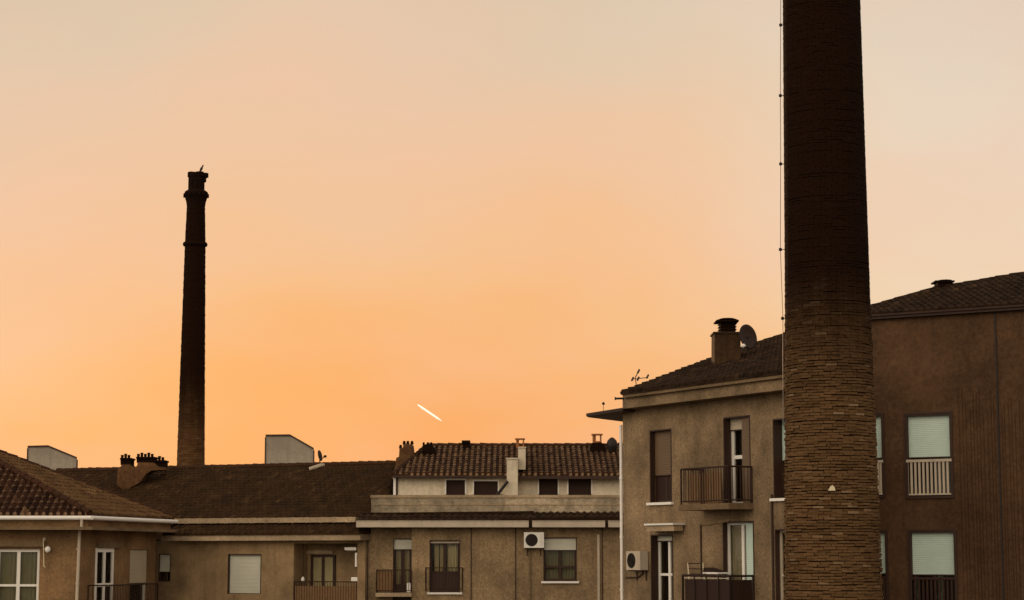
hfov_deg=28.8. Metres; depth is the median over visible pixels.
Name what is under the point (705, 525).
awning pole
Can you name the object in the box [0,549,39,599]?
window
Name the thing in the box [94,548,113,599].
balcony door
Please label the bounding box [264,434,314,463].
building
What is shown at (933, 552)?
window
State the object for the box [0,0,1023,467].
sky
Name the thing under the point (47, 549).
wall lamp
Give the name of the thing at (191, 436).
factory chimney
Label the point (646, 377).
television antenna
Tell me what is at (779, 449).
window
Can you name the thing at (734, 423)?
balcony door
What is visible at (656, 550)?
balcony door
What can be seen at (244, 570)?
window
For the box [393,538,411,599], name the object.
balcony door
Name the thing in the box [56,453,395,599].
apartment building
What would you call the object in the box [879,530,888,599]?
window
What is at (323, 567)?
balcony door
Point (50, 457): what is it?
building
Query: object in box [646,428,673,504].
window
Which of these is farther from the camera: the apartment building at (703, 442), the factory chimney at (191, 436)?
the factory chimney at (191, 436)
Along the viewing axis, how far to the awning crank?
69.29 m
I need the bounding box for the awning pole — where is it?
[699,519,730,578]
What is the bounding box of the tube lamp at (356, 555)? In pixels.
[355,553,357,566]
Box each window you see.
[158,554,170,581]
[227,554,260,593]
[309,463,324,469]
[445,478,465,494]
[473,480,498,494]
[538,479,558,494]
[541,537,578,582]
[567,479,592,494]
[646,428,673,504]
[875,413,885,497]
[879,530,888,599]
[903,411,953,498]
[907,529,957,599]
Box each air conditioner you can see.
[524,532,543,555]
[626,551,647,580]
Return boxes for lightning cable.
[779,0,784,319]
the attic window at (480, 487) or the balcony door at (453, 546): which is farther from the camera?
the attic window at (480, 487)
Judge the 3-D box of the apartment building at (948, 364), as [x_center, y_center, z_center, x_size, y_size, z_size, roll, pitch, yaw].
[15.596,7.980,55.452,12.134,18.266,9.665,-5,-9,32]
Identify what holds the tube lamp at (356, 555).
attached to the apartment building at (245, 531)
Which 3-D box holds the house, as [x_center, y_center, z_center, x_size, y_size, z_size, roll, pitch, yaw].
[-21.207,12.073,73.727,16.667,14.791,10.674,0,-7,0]
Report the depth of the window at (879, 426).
53.99 m
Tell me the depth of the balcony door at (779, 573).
51.24 m
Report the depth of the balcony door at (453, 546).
73.47 m
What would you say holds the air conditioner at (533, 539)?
attached to the apartment building at (450, 521)
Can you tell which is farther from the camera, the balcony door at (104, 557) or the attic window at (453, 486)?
the attic window at (453, 486)
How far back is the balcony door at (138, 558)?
74.79 m
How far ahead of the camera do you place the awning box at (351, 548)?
73.89 m
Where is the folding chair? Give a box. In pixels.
[687,563,704,578]
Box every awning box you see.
[344,547,357,550]
[644,523,684,530]
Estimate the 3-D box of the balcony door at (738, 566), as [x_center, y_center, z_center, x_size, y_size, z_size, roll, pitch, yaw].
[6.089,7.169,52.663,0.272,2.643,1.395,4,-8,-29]
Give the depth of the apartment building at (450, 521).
73.72 m
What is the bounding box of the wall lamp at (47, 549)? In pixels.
[45,546,50,552]
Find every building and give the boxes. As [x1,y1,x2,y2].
[27,445,77,469]
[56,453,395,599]
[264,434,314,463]
[356,434,623,599]
[586,318,785,599]
[871,272,1023,599]
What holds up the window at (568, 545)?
in the apartment building at (450, 521)
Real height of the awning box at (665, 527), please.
0.214 m
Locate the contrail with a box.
[417,404,440,420]
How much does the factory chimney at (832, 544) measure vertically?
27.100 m
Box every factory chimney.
[177,171,208,465]
[783,0,883,599]
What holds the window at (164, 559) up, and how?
in the apartment building at (245, 531)
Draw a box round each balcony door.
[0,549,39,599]
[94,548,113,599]
[129,550,146,599]
[310,555,335,585]
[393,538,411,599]
[427,540,461,593]
[650,534,673,599]
[722,521,754,599]
[723,415,750,502]
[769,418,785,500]
[774,529,785,599]
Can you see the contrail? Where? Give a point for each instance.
(433, 415)
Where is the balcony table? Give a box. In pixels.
[702,572,728,579]
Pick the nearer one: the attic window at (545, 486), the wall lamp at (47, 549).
the wall lamp at (47, 549)
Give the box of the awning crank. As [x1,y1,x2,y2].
[43,538,45,566]
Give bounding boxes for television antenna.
[631,369,648,384]
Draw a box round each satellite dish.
[318,450,326,462]
[739,324,756,350]
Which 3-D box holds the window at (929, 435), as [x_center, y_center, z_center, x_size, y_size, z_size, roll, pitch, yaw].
[11.173,4.151,53.338,1.348,2.301,0.250,-5,-9,32]
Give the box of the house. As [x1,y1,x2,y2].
[0,450,177,599]
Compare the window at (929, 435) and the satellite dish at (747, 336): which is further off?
the satellite dish at (747, 336)
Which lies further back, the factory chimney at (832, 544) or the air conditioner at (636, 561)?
the air conditioner at (636, 561)
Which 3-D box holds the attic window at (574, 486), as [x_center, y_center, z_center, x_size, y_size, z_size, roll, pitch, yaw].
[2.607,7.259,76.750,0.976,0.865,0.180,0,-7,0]
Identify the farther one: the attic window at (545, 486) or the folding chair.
the attic window at (545, 486)
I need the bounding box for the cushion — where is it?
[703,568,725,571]
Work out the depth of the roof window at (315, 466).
81.96 m
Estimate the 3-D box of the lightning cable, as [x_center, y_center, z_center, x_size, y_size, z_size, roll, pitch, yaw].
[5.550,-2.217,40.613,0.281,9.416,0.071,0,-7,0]
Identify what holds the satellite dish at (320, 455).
on the apartment building at (245, 531)

